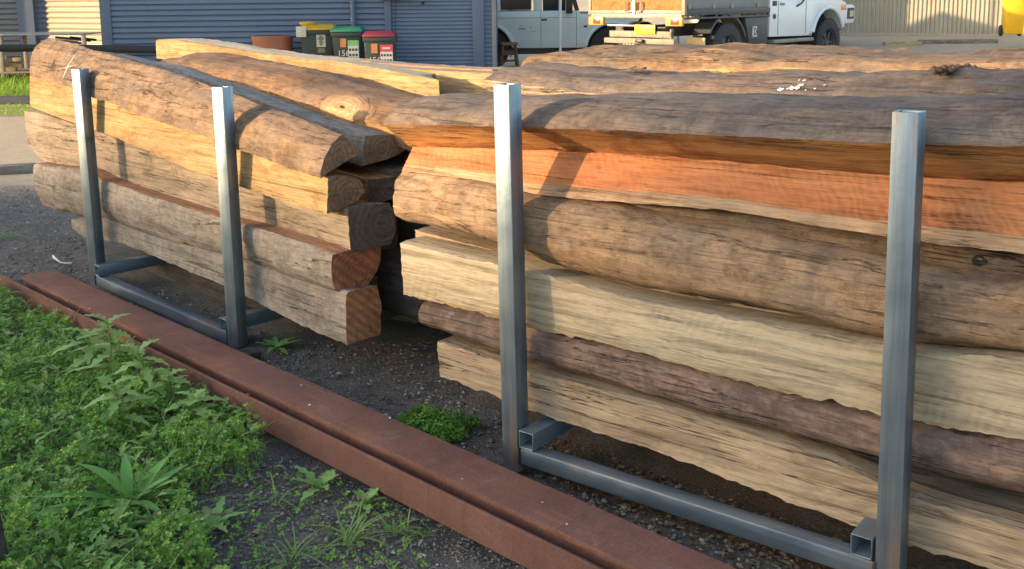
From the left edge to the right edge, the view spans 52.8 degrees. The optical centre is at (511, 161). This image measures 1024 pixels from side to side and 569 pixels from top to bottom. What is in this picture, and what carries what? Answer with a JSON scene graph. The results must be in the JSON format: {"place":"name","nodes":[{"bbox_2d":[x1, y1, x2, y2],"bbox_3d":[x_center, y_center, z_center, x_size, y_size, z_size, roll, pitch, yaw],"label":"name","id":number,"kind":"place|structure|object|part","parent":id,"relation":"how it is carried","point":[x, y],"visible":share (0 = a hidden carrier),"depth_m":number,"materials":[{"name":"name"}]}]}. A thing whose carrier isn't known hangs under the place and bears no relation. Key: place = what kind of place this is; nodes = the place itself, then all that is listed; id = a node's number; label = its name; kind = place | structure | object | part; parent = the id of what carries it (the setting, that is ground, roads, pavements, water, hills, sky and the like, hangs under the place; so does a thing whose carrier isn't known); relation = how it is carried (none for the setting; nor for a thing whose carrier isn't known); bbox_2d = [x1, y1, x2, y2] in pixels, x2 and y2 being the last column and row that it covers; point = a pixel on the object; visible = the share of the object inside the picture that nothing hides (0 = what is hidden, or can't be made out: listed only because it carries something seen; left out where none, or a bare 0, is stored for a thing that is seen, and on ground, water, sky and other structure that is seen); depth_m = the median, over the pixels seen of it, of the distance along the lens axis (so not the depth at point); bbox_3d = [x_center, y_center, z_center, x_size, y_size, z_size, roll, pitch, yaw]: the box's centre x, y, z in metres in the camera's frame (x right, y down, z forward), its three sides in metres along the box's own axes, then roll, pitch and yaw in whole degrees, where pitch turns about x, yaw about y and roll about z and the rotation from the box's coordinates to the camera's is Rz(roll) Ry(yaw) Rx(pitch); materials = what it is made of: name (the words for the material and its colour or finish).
{"place":"outdoors","nodes":[
{"label":"outdoors","id":0,"kind":"place"},
{"bbox_2d":[0,73,36,115],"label":"lawn grass","id":1,"kind":"structure","parent":0,"point":[21,84],"depth_m":15.67,"materials":[{"name":"plant"}]},
{"bbox_2d":[251,35,292,51],"bbox_3d":[-3.920,-1.669,16.943,0.680,0.800,0.680,-1,9,0],"label":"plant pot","id":2,"kind":"object","parent":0,"point":[281,42],"visible":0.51,"depth_m":16.63,"materials":[{"name":"ceramic"}]},
{"bbox_2d":[155,455,524,568],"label":"loose gravel","id":3,"kind":"structure","parent":0,"point":[429,565],"depth_m":2.76,"materials":[{"name":"gravel"}]},
{"bbox_2d":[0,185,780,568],"bbox_3d":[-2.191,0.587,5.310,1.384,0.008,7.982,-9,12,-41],"label":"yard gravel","id":4,"kind":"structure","parent":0,"point":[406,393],"depth_m":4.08,"materials":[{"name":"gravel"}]},
{"bbox_2d":[0,0,1023,568],"bbox_3d":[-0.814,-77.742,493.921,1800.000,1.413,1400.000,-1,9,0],"label":"ground","id":5,"kind":"structure","parent":0,"point":[14,148],"depth_m":3.32,"materials":[{"name":"gravel"}]},
{"bbox_2d":[0,513,8,568],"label":"dark stake","id":6,"kind":"object","parent":5,"relation":"on","point":[3,548],"visible":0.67,"depth_m":2.44,"materials":[{"name":"grey wood"}]},
{"bbox_2d":[0,230,26,241],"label":"grass tuft","id":7,"kind":"object","parent":5,"relation":"on","point":[7,235],"visible":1,"depth_m":6.18,"materials":[{"name":"plant"}]},
{"bbox_2d":[0,96,29,103],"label":"garden edging","id":8,"kind":"object","parent":5,"relation":"on","point":[15,99],"depth_m":14.28,"materials":[{"name":"grey concrete"}]},
{"bbox_2d":[0,163,35,174],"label":"curb","id":9,"kind":"structure","parent":5,"relation":"on","point":[17,168],"depth_m":8.46,"materials":[{"name":"concrete"}]},
{"bbox_2d":[34,388,44,446],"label":"dry stalk","id":10,"kind":"object","parent":5,"relation":"on","point":[40,409],"visible":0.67,"depth_m":3.41,"materials":[{"name":"plant"}]},
{"bbox_2d":[1,394,79,443],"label":"grass tuft","id":11,"kind":"object","parent":5,"relation":"on","point":[18,421],"visible":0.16,"depth_m":3.40,"materials":[{"name":"plant"}]},
{"bbox_2d":[0,31,100,82],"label":"pipe rack","id":12,"kind":"object","parent":5,"relation":"on","point":[25,70],"visible":0.4,"depth_m":17.97,"materials":[{"name":"metal"}]},
{"bbox_2d":[0,67,17,70],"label":"timber length","id":13,"kind":"object","parent":12,"relation":"on","point":[11,68],"visible":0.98,"depth_m":18.11,"materials":[{"name":"wood"}]},
{"bbox_2d":[5,64,23,67],"bbox_3d":[-8.828,-1.690,18.228,0.360,0.065,0.080,-1,9,0],"label":"timber length","id":14,"kind":"object","parent":12,"relation":"on","point":[17,65],"visible":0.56,"depth_m":18.19,"materials":[{"name":"wood"}]},
{"bbox_2d":[12,58,23,61],"bbox_3d":[-8.766,-1.816,18.299,0.160,0.065,0.080,-1,9,0],"label":"timber length","id":15,"kind":"object","parent":12,"relation":"on","point":[17,59],"visible":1,"depth_m":18.26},
{"bbox_2d":[55,36,80,40],"bbox_3d":[-7.951,-2.209,18.480,0.455,0.094,0.044,-1,9,-3],"label":"steel offcut","id":16,"kind":"object","parent":12,"relation":"on","point":[65,38],"visible":0.69,"depth_m":18.46,"materials":[{"name":"metal"}]},
{"bbox_2d":[62,40,81,43],"bbox_3d":[-7.725,-2.099,18.093,0.455,0.094,0.044,-1,9,-3],"label":"steel offcut","id":17,"kind":"object","parent":12,"relation":"on","point":[74,42],"visible":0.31,"depth_m":18.08,"materials":[{"name":"metal"}]},
{"bbox_2d":[70,36,95,40],"bbox_3d":[-7.606,-2.183,18.283,0.455,0.094,0.044,-1,9,-3],"label":"steel offcut","id":18,"kind":"object","parent":12,"relation":"on","point":[79,38],"visible":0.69,"depth_m":18.27,"materials":[{"name":"black metal"}]},
{"bbox_2d":[0,0,101,67],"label":"stone coloured building","id":19,"kind":"structure","parent":5,"relation":"on","point":[49,15],"depth_m":20.12,"materials":[{"name":"beige metal"}]},
{"bbox_2d":[0,0,20,63],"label":"roller door","id":20,"kind":"structure","parent":19,"relation":"in","point":[8,10],"depth_m":20.24,"materials":[{"name":"metal"}]},
{"bbox_2d":[52,255,71,263],"bbox_3d":[-2.451,0.531,5.576,0.220,0.015,0.046,7,12,39],"label":"curled strip","id":21,"kind":"object","parent":5,"relation":"on","point":[53,256],"visible":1,"depth_m":5.53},
{"bbox_2d":[50,327,117,383],"bbox_3d":[-1.585,0.715,3.818,0.262,0.211,0.277,-1,9,0],"label":"sow thistle","id":22,"kind":"object","parent":5,"relation":"on","point":[90,352],"visible":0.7,"depth_m":3.79,"materials":[{"name":"green plant"}]},
{"bbox_2d":[27,488,145,544],"bbox_3d":[-1.117,0.939,2.765,0.279,0.090,0.270,-1,9,0],"label":"broadleaf weed","id":23,"kind":"object","parent":5,"relation":"on","point":[105,503],"visible":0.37,"depth_m":2.76,"materials":[{"name":"green plant"}]},
{"bbox_2d":[65,313,144,390],"bbox_3d":[-1.442,0.688,3.674,0.292,0.306,0.205,5,11,31],"label":"sow thistle","id":24,"kind":"object","parent":5,"relation":"on","point":[109,353],"visible":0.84,"depth_m":3.66,"materials":[{"name":"green plant"}]},
{"bbox_2d":[38,454,190,537],"bbox_3d":[-1.048,0.895,2.836,0.360,0.142,0.432,5,11,32],"label":"plantain","id":25,"kind":"object","parent":5,"relation":"on","point":[126,482],"visible":0.7,"depth_m":2.82,"materials":[{"name":"green plant"}]},
{"bbox_2d":[83,375,158,443],"bbox_3d":[-1.261,0.795,3.321,0.239,0.238,0.252,-5,10,-27],"label":"sow thistle","id":26,"kind":"object","parent":5,"relation":"on","point":[116,402],"visible":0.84,"depth_m":3.29,"materials":[{"name":"green plant"}]},
{"bbox_2d":[0,278,266,568],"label":"clover","id":27,"kind":"object","parent":5,"relation":"on","point":[20,513],"visible":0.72,"depth_m":3.08,"materials":[{"name":"green plant"}]},
{"bbox_2d":[82,500,188,565],"bbox_3d":[-0.955,0.956,2.683,0.266,0.115,0.287,1,9,11],"label":"grass tuft","id":28,"kind":"object","parent":5,"relation":"on","point":[141,534],"visible":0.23,"depth_m":2.67,"materials":[{"name":"plant"}]},
{"bbox_2d":[0,288,282,568],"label":"mixed weeds","id":29,"kind":"object","parent":5,"relation":"on","point":[103,539],"visible":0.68,"depth_m":3.04,"materials":[{"name":"green plant"}]},
{"bbox_2d":[114,338,178,411],"bbox_3d":[-1.255,0.739,3.546,0.231,0.242,0.290,-7,11,-36],"label":"sow thistle","id":30,"kind":"object","parent":5,"relation":"on","point":[147,375],"visible":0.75,"depth_m":3.53,"materials":[{"name":"green plant"}]},
{"bbox_2d":[135,367,211,416],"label":"sow thistle","id":31,"kind":"object","parent":5,"relation":"on","point":[171,387],"visible":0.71,"depth_m":3.49,"materials":[{"name":"green plant"}]},
{"bbox_2d":[71,68,284,348],"bbox_3d":[-1.010,0.050,5.196,1.757,1.074,1.446,-9,13,-44],"label":"steel rack","id":32,"kind":"object","parent":5,"relation":"on","point":[229,329],"visible":0.59,"depth_m":4.36,"materials":[{"name":"metal"}]},
{"bbox_2d":[71,217,381,344],"bbox_3d":[-1.424,0.431,4.686,0.165,0.200,2.501,-9,13,-44],"label":"timber log","id":33,"kind":"object","parent":32,"relation":"on","point":[349,315],"visible":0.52,"depth_m":4.04,"materials":[{"name":"brown wood"}]},
{"bbox_2d":[33,162,380,291],"bbox_3d":[-1.591,0.256,4.852,0.243,0.310,2.900,-9,13,-44],"label":"timber log","id":34,"kind":"object","parent":33,"relation":"on","point":[309,259],"visible":0.72,"depth_m":4.47,"materials":[{"name":"brown wood"}]},
{"bbox_2d":[24,110,395,252],"bbox_3d":[-1.641,0.011,4.957,0.203,0.319,3.220,-9,13,-44],"label":"timber log","id":35,"kind":"object","parent":34,"relation":"on","point":[357,226],"visible":0.55,"depth_m":4.60,"materials":[{"name":"brown wood"}]},
{"bbox_2d":[30,77,363,213],"bbox_3d":[-1.607,-0.156,4.760,0.179,0.375,2.838,-9,13,-44],"label":"timber log","id":36,"kind":"object","parent":35,"relation":"on","point":[330,192],"visible":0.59,"depth_m":4.39,"materials":[{"name":"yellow wood"}]},
{"bbox_2d":[30,38,362,177],"bbox_3d":[-1.562,-0.317,4.692,0.246,0.437,2.748,-9,13,-44],"label":"timber log","id":37,"kind":"object","parent":36,"relation":"on","point":[286,140],"visible":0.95,"depth_m":4.41,"materials":[{"name":"brown wood"}]},
{"bbox_2d":[331,164,394,201],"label":"timber log","id":38,"kind":"object","parent":35,"relation":"on","point":[377,186],"visible":0.11,"depth_m":4.01,"materials":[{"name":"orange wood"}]},
{"bbox_2d":[311,54,500,70],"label":"timber log","id":39,"kind":"object","parent":32,"relation":"on","point":[433,66],"visible":0.16,"depth_m":5.75,"materials":[{"name":"beige wood"}]},
{"bbox_2d":[126,512,232,520],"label":"dead stem","id":40,"kind":"object","parent":5,"relation":"on","point":[189,513],"visible":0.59,"depth_m":2.76,"materials":[{"name":"plant"}]},
{"bbox_2d":[150,535,213,568],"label":"broadleaf weed","id":41,"kind":"object","parent":5,"relation":"on","point":[186,552],"visible":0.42,"depth_m":2.59,"materials":[{"name":"green plant"}]},
{"bbox_2d":[162,388,236,443],"bbox_3d":[-1.012,0.825,3.358,0.275,0.155,0.250,-1,9,0],"label":"sow thistle","id":42,"kind":"object","parent":5,"relation":"on","point":[196,398],"visible":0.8,"depth_m":3.35,"materials":[{"name":"green plant"}]},
{"bbox_2d":[172,496,247,540],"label":"broadleaf weed","id":43,"kind":"object","parent":5,"relation":"on","point":[218,508],"visible":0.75,"depth_m":2.78,"materials":[{"name":"green plant"}]},
{"bbox_2d":[9,335,475,568],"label":"plant litter","id":44,"kind":"object","parent":5,"relation":"on","point":[382,539],"visible":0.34,"depth_m":2.76,"materials":[{"name":"plant"}]},
{"bbox_2d":[140,250,400,320],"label":"timber log","id":45,"kind":"object","parent":5,"relation":"on","point":[184,277],"visible":0.08,"depth_m":5.05,"materials":[{"name":"brown wood"}]},
{"bbox_2d":[374,242,425,320],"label":"timber log","id":46,"kind":"object","parent":45,"relation":"on","point":[393,297],"visible":0.06,"depth_m":4.02,"materials":[{"name":"brown wood"}]},
{"bbox_2d":[380,206,397,250],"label":"timber log","id":47,"kind":"object","parent":46,"relation":"on","point":[394,242],"visible":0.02,"depth_m":4.16,"materials":[{"name":"brown wood"}]},
{"bbox_2d":[343,160,404,188],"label":"timber log","id":48,"kind":"object","parent":47,"relation":"on","point":[393,169],"visible":0.06,"depth_m":4.13,"materials":[{"name":"brown wood"}]},
{"bbox_2d":[94,50,404,165],"bbox_3d":[-1.504,-0.335,5.029,0.230,0.378,2.865,-9,13,-44],"label":"timber log","id":49,"kind":"object","parent":48,"relation":"on","point":[374,145],"visible":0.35,"depth_m":4.28,"materials":[{"name":"silver wood"}]},
{"bbox_2d":[231,471,320,510],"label":"grass tuft","id":50,"kind":"object","parent":5,"relation":"on","point":[283,493],"visible":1,"depth_m":2.90,"materials":[{"name":"plant"}]},
{"bbox_2d":[256,336,302,354],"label":"broadleaf weed","id":51,"kind":"object","parent":5,"relation":"on","point":[276,344],"visible":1,"depth_m":4.17,"materials":[{"name":"green plant"}]},
{"bbox_2d":[99,0,497,66],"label":"blue shed","id":52,"kind":"structure","parent":5,"relation":"on","point":[453,32],"depth_m":17.43,"materials":[{"name":"metal"}]},
{"bbox_2d":[391,0,472,66],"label":"roller door","id":53,"kind":"structure","parent":52,"relation":"in","point":[437,32],"depth_m":17.48,"materials":[{"name":"blue metal"}]},
{"bbox_2d":[0,274,602,568],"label":"rusty channel","id":54,"kind":"object","parent":5,"relation":"on","point":[518,545],"visible":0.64,"depth_m":2.90,"materials":[{"name":"metal"}]},
{"bbox_2d":[179,448,426,568],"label":"sparse clover","id":55,"kind":"object","parent":5,"relation":"on","point":[257,513],"visible":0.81,"depth_m":2.73,"materials":[{"name":"green plant"}]},
{"bbox_2d":[236,522,372,568],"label":"grass tuft","id":56,"kind":"object","parent":5,"relation":"on","point":[294,554],"visible":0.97,"depth_m":2.60,"materials":[{"name":"plant"}]},
{"bbox_2d":[290,465,338,501],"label":"broadleaf weed","id":57,"kind":"object","parent":5,"relation":"on","point":[326,477],"visible":1,"depth_m":2.97,"materials":[{"name":"green plant"}]},
{"bbox_2d":[296,21,336,55],"bbox_3d":[-3.190,-1.794,17.013,0.622,1.050,0.843,-2,9,-6],"label":"wheelie bin","id":58,"kind":"object","parent":5,"relation":"on","point":[316,39],"visible":0.47,"depth_m":16.63,"materials":[{"name":"green plastic"}]},
{"bbox_2d":[330,26,364,57],"bbox_3d":[-2.660,-1.722,16.827,0.510,0.975,0.721,-1,9,-4],"label":"wheelie bin","id":59,"kind":"object","parent":5,"relation":"on","point":[347,41],"visible":0.5,"depth_m":16.48,"materials":[{"name":"green plastic"}]},
{"bbox_2d":[343,487,385,513],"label":"broadleaf weed","id":60,"kind":"object","parent":5,"relation":"on","point":[370,494],"visible":0.94,"depth_m":2.87,"materials":[{"name":"green plant"}]},
{"bbox_2d":[309,496,424,554],"bbox_3d":[-0.401,0.955,2.696,0.320,0.102,0.263,-9,13,-43],"label":"grass tuft","id":61,"kind":"object","parent":5,"relation":"on","point":[345,537],"visible":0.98,"depth_m":2.69,"materials":[{"name":"plant"}]},
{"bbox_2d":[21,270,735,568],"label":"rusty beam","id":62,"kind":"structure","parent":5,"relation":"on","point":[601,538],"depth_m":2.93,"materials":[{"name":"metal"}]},
{"bbox_2d":[362,30,397,60],"bbox_3d":[-2.087,-1.637,16.453,0.510,0.895,0.721,-1,9,-2],"label":"wheelie bin","id":63,"kind":"object","parent":5,"relation":"on","point":[380,44],"visible":0.47,"depth_m":16.11,"materials":[{"name":"black plastic"}]},
{"bbox_2d":[353,505,428,543],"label":"grass tuft","id":64,"kind":"object","parent":5,"relation":"on","point":[394,525],"visible":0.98,"depth_m":2.73,"materials":[{"name":"plant"}]},
{"bbox_2d":[390,315,418,322],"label":"timber log","id":65,"kind":"object","parent":5,"relation":"on","point":[404,318],"visible":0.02,"depth_m":4.41,"materials":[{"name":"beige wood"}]},
{"bbox_2d":[391,524,438,553],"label":"grass tuft","id":66,"kind":"object","parent":5,"relation":"on","point":[418,534],"visible":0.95,"depth_m":2.69,"materials":[{"name":"plant"}]},
{"bbox_2d":[395,401,484,442],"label":"chickweed clump","id":67,"kind":"object","parent":5,"relation":"on","point":[441,423],"visible":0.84,"depth_m":3.35,"materials":[{"name":"green plant"}]},
{"bbox_2d":[498,42,518,66],"bbox_3d":[-0.057,-1.815,18.243,0.376,0.600,0.336,-2,9,-8],"label":"timber stool","id":68,"kind":"object","parent":5,"relation":"on","point":[514,52],"visible":0.84,"depth_m":18.13,"materials":[{"name":"brown wood"}]},
{"bbox_2d":[559,0,561,50],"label":"steel pole","id":69,"kind":"object","parent":5,"relation":"on","point":[560,25],"depth_m":18.82,"materials":[{"name":"metal"}]},
{"bbox_2d":[497,0,642,64],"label":"white wagon","id":70,"kind":"object","parent":5,"relation":"on","point":[535,30],"visible":0.28,"depth_m":19.44,"materials":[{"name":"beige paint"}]},
{"bbox_3d":[0.075,-3.158,19.359,0.541,0.589,0.020,-1,9,0],"label":"window","id":71,"kind":"part","parent":70,"relation":"part of","materials":[{"name":"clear glass"}]},
{"bbox_3d":[0.791,-3.175,19.357,0.432,0.670,0.020,-1,9,0],"label":"window","id":72,"kind":"part","parent":70,"relation":"part of","materials":[{"name":"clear glass"}]},
{"bbox_2d":[543,438,846,568],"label":"bark litter","id":73,"kind":"object","parent":5,"relation":"on","point":[591,458],"visible":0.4,"depth_m":2.77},
{"bbox_2d":[493,83,925,568],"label":"steel rack","id":74,"kind":"object","parent":5,"relation":"on","point":[881,542],"visible":0.67,"depth_m":2.55,"materials":[{"name":"metal"}]},
{"bbox_2d":[437,335,1023,568],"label":"timber log","id":75,"kind":"object","parent":74,"relation":"on","point":[835,481],"visible":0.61,"depth_m":2.69,"materials":[{"name":"beige wood"}]},
{"bbox_2d":[843,447,1023,513],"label":"timber log","id":76,"kind":"object","parent":75,"relation":"on","point":[993,496],"visible":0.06,"depth_m":2.43,"materials":[{"name":"brown wood"}]},
{"bbox_2d":[418,300,1023,492],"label":"timber log","id":77,"kind":"object","parent":76,"relation":"on","point":[991,459],"visible":0.4,"depth_m":2.67,"materials":[{"name":"brown wood"}]},
{"bbox_2d":[400,236,1023,439],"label":"timber log","id":78,"kind":"object","parent":77,"relation":"on","point":[977,389],"visible":0.76,"depth_m":2.67,"materials":[{"name":"brown wood"}]},
{"bbox_2d":[415,225,795,315],"bbox_3d":[0.901,0.396,2.709,2.897,0.113,0.276,6,11,37],"label":"timber log","id":79,"kind":"object","parent":78,"relation":"on","point":[457,236],"visible":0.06,"depth_m":3.36,"materials":[{"name":"beige wood"}]},
{"bbox_2d":[393,171,1023,350],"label":"timber log","id":80,"kind":"object","parent":78,"relation":"on","point":[838,285],"visible":0.73,"depth_m":2.65,"materials":[{"name":"brown wood"}]},
{"bbox_2d":[402,146,1023,253],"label":"timber log","id":81,"kind":"object","parent":80,"relation":"on","point":[982,214],"visible":0.64,"depth_m":2.63,"materials":[{"name":"orange wood"}]},
{"bbox_2d":[383,91,1023,180],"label":"timber log","id":82,"kind":"object","parent":81,"relation":"on","point":[981,137],"visible":0.91,"depth_m":2.63,"materials":[{"name":"orange wood"}]},
{"bbox_2d":[630,203,1023,275],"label":"timber log","id":83,"kind":"object","parent":80,"relation":"on","point":[983,260],"visible":0.17,"depth_m":2.52,"materials":[{"name":"brown wood"}]},
{"bbox_2d":[588,0,854,45],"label":"tray truck","id":84,"kind":"object","parent":5,"relation":"on","point":[790,22],"visible":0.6,"depth_m":16.23,"materials":[{"name":"grey metal"}]},
{"bbox_2d":[882,41,921,45],"bbox_3d":[7.155,-2.161,18.909,0.666,0.090,0.200,-1,9,0],"label":"timber sleeper","id":85,"kind":"object","parent":5,"relation":"on","point":[901,43],"visible":0.9,"depth_m":18.81,"materials":[{"name":"wood"}]},
{"bbox_2d":[839,0,1023,35],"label":"sheet fence","id":86,"kind":"object","parent":5,"relation":"on","point":[935,17],"visible":0.68,"depth_m":21.62,"materials":[{"name":"metal"}]},
{"bbox_2d":[917,39,997,43],"bbox_3d":[8.294,-2.230,19.203,1.432,0.100,0.200,-1,9,0],"label":"timber sleeper","id":87,"kind":"object","parent":5,"relation":"on","point":[946,41],"visible":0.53,"depth_m":19.10,"materials":[{"name":"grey wood"}]},
{"bbox_2d":[998,0,1023,35],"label":"wheelie bin","id":88,"kind":"object","parent":5,"relation":"on","point":[1012,16],"visible":1,"depth_m":18.04,"materials":[{"name":"yellow plastic"}]},
{"bbox_2d":[1002,47,1023,48],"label":"timber sleeper","id":89,"kind":"object","parent":5,"relation":"on","point":[1012,47],"visible":0.65,"depth_m":17.13,"materials":[{"name":"wood"}]},
{"bbox_3d":[-6.429,-1.538,17.163,0.120,0.524,0.300,-1,9,0],"label":"timber block","id":90,"kind":"object","parent":5,"relation":"on","visible":0},
{"bbox_2d":[0,44,155,52],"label":"poly pipe","id":91,"kind":"object","parent":90,"relation":"on","point":[102,48],"visible":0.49,"depth_m":17.05,"materials":[{"name":"black plastic"}]},
{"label":"timber log","id":92,"kind":"object","parent":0,"visible":0},
{"bbox_2d":[386,199,430,242],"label":"timber log","id":93,"kind":"object","parent":92,"relation":"on","point":[406,229],"depth_m":4.23,"materials":[{"name":"brown wood"}]},
{"bbox_2d":[386,150,409,188],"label":"timber log","id":94,"kind":"object","parent":93,"relation":"on","point":[402,157],"visible":0.01,"depth_m":4.21,"materials":[{"name":"brown wood"}]},
{"bbox_2d":[160,52,420,151],"bbox_3d":[-0.957,-0.329,4.881,0.519,0.318,2.091,-9,13,-44],"label":"timber log","id":95,"kind":"object","parent":94,"relation":"on","point":[351,99],"visible":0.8,"depth_m":4.66,"materials":[{"name":"brown wood"}]},
{"bbox_2d":[268,54,439,96],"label":"timber log","id":96,"kind":"object","parent":95,"relation":"on","point":[416,83],"visible":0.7,"depth_m":5.02,"materials":[{"name":"yellow wood"}]},
{"bbox_2d":[156,38,345,59],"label":"timber log","id":97,"kind":"object","parent":96,"relation":"on","point":[172,48],"visible":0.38,"depth_m":6.33,"materials":[{"name":"yellow wood"}]},
{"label":"timber log","id":98,"kind":"object","parent":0,"visible":0},
{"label":"timber log","id":99,"kind":"object","parent":98,"relation":"on","visible":0},
{"bbox_2d":[369,62,493,94],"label":"timber log","id":100,"kind":"object","parent":99,"relation":"on","point":[460,81],"visible":0.15,"depth_m":5.03,"materials":[{"name":"yellow wood"}]},
{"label":"timber log","id":101,"kind":"object","parent":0,"visible":0},
{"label":"timber log","id":102,"kind":"object","parent":101,"relation":"on","visible":0},
{"bbox_2d":[484,61,1023,96],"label":"timber log","id":103,"kind":"object","parent":102,"relation":"on","point":[542,78],"visible":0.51,"depth_m":3.17,"materials":[{"name":"beige wood"}]},
{"bbox_2d":[930,63,977,75],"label":"mud clump","id":104,"kind":"object","parent":103,"relation":"on","point":[943,69],"visible":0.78,"depth_m":2.84,"materials":[{"name":"soil"}]},
{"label":"timber log","id":105,"kind":"object","parent":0,"visible":0},
{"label":"timber log","id":106,"kind":"object","parent":105,"relation":"on","visible":0},
{"bbox_2d":[521,42,1023,72],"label":"timber log","id":107,"kind":"object","parent":106,"relation":"on","point":[729,57],"visible":0.54,"depth_m":3.68,"materials":[{"name":"brown wood"}]}
]}

